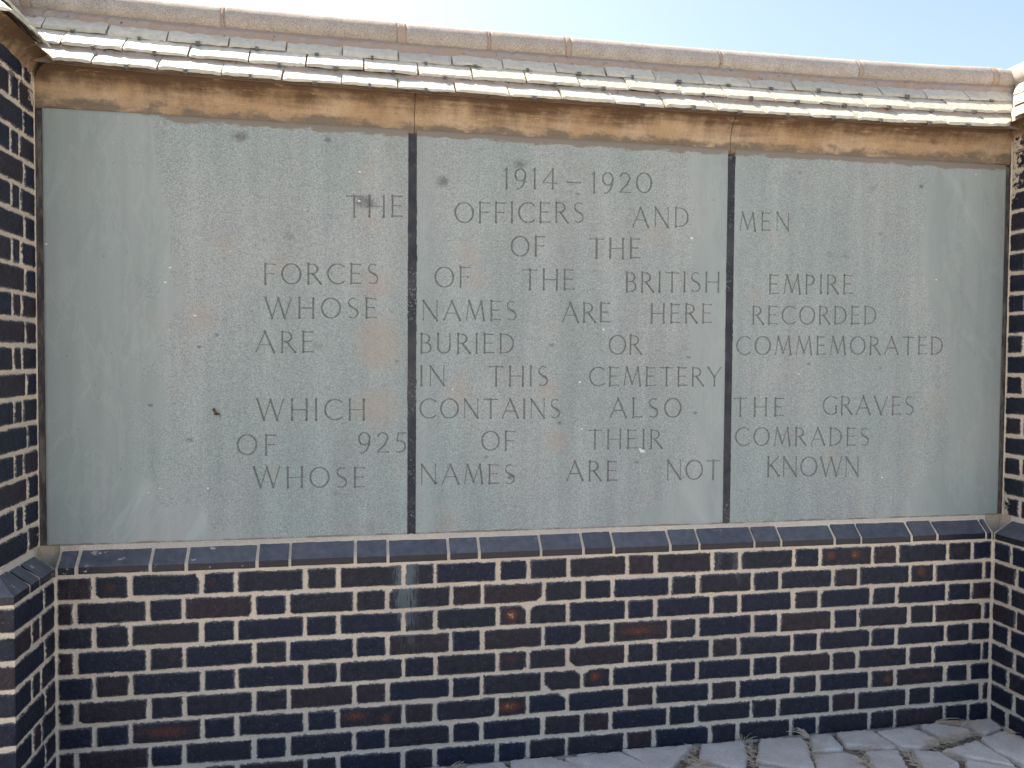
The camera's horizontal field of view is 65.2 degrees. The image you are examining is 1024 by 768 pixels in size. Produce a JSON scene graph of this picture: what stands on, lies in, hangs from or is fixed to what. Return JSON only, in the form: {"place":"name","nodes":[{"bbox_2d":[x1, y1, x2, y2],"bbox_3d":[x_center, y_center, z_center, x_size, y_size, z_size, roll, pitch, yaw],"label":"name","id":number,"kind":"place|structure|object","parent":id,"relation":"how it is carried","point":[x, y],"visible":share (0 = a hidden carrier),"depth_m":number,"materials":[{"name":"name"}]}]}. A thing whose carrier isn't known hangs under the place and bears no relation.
{"place":"outdoors","nodes":[
{"label":"outdoors","id":0,"kind":"place"},
{"bbox_2d":[160,0,1023,68],"label":"sky","id":1,"kind":"structure","parent":0,"point":[978,33],"materials":[{"name":"blue"}]},
{"bbox_2d":[435,718,1023,767],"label":"paving","id":2,"kind":"structure","parent":0,"point":[1005,751],"depth_m":2.97,"materials":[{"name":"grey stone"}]},
{"bbox_2d":[684,743,699,753],"bbox_3d":[0.674,1.363,2.989,0.047,0.016,0.091,0,2,-11],"label":"dry grass tuft","id":3,"kind":"object","parent":2,"relation":"on","point":[694,750],"visible":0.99,"depth_m":2.98,"materials":[{"name":"plant"}]},
{"bbox_2d":[674,752,721,767],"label":"dry grass tuft","id":4,"kind":"object","parent":2,"relation":"on","point":[705,763],"visible":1,"depth_m":2.89,"materials":[{"name":"plant"}]},
{"bbox_2d":[741,740,763,767],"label":"dry grass tuft","id":5,"kind":"object","parent":2,"relation":"on","point":[753,756],"visible":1,"depth_m":2.93,"materials":[{"name":"plant"}]},
{"bbox_2d":[787,727,809,738],"bbox_3d":[1.107,1.348,3.126,0.092,0.042,0.102,1,2,8],"label":"dry grass tuft","id":6,"kind":"object","parent":2,"relation":"on","point":[802,732],"visible":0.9,"depth_m":3.09,"materials":[{"name":"plant"}]},
{"bbox_2d":[800,740,825,762],"bbox_3d":[1.117,1.367,2.971,0.102,0.016,0.178,1,2,19],"label":"dry grass tuft","id":7,"kind":"object","parent":2,"relation":"on","point":[815,745],"visible":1,"depth_m":2.97,"materials":[{"name":"plant"}]},
{"bbox_2d":[850,751,877,767],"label":"dry grass tuft","id":8,"kind":"object","parent":2,"relation":"on","point":[867,764],"visible":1,"depth_m":2.89,"materials":[{"name":"plant"}]},
{"bbox_2d":[855,741,883,751],"bbox_3d":[1.356,1.369,3.009,0.122,0.014,0.071,0,2,-11],"label":"dry grass tuft","id":9,"kind":"object","parent":2,"relation":"on","point":[869,747],"visible":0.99,"depth_m":3.01,"materials":[{"name":"plant"}]},
{"bbox_2d":[898,746,923,767],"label":"dry grass tuft","id":10,"kind":"object","parent":2,"relation":"on","point":[914,759],"visible":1,"depth_m":2.92,"materials":[{"name":"plant"}]},
{"bbox_2d":[912,733,959,750],"bbox_3d":[1.639,1.365,3.055,0.218,0.022,0.117,-1,2,-27],"label":"dry grass tuft","id":11,"kind":"object","parent":2,"relation":"on","point":[933,742],"visible":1,"depth_m":3.05,"materials":[{"name":"plant"}]},
{"bbox_2d":[939,749,967,757],"bbox_3d":[1.640,1.371,2.965,0.080,0.016,0.082,0,2,-11],"label":"dry grass tuft","id":12,"kind":"object","parent":2,"relation":"on","point":[951,752],"visible":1,"depth_m":2.96,"materials":[{"name":"plant"}]},
{"bbox_2d":[935,718,989,730],"bbox_3d":[1.815,1.357,3.222,0.197,0.030,0.110,2,2,32],"label":"dry grass tuft","id":13,"kind":"object","parent":2,"relation":"on","point":[958,723],"visible":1,"depth_m":3.21,"materials":[{"name":"plant"}]},
{"bbox_2d":[946,729,980,740],"bbox_3d":[1.762,1.365,3.123,0.199,0.019,0.091,0,2,-11],"label":"dry grass tuft","id":14,"kind":"object","parent":2,"relation":"on","point":[971,732],"visible":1,"depth_m":3.11,"materials":[{"name":"plant"}]},
{"bbox_2d":[1001,726,1022,737],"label":"dry grass tuft","id":15,"kind":"object","parent":2,"relation":"on","point":[1009,731],"visible":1,"depth_m":3.15,"materials":[{"name":"plant"}]},
{"label":"ground","id":16,"kind":"structure","parent":0,"visible":0},
{"bbox_2d":[0,0,56,767],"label":"brick pier","id":17,"kind":"structure","parent":16,"relation":"on","point":[28,721],"depth_m":2.45,"materials":[{"name":"brick"}]},
{"bbox_2d":[12,0,1018,767],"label":"war memorial","id":18,"kind":"object","parent":16,"relation":"on","point":[568,396],"visible":0.99,"depth_m":2.90,"materials":[{"name":"grey stone"}]},
{"bbox_2d":[989,62,1023,737],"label":"brick pier","id":19,"kind":"structure","parent":16,"relation":"on","point":[1006,698],"depth_m":3.23,"materials":[{"name":"brick"}]}
]}

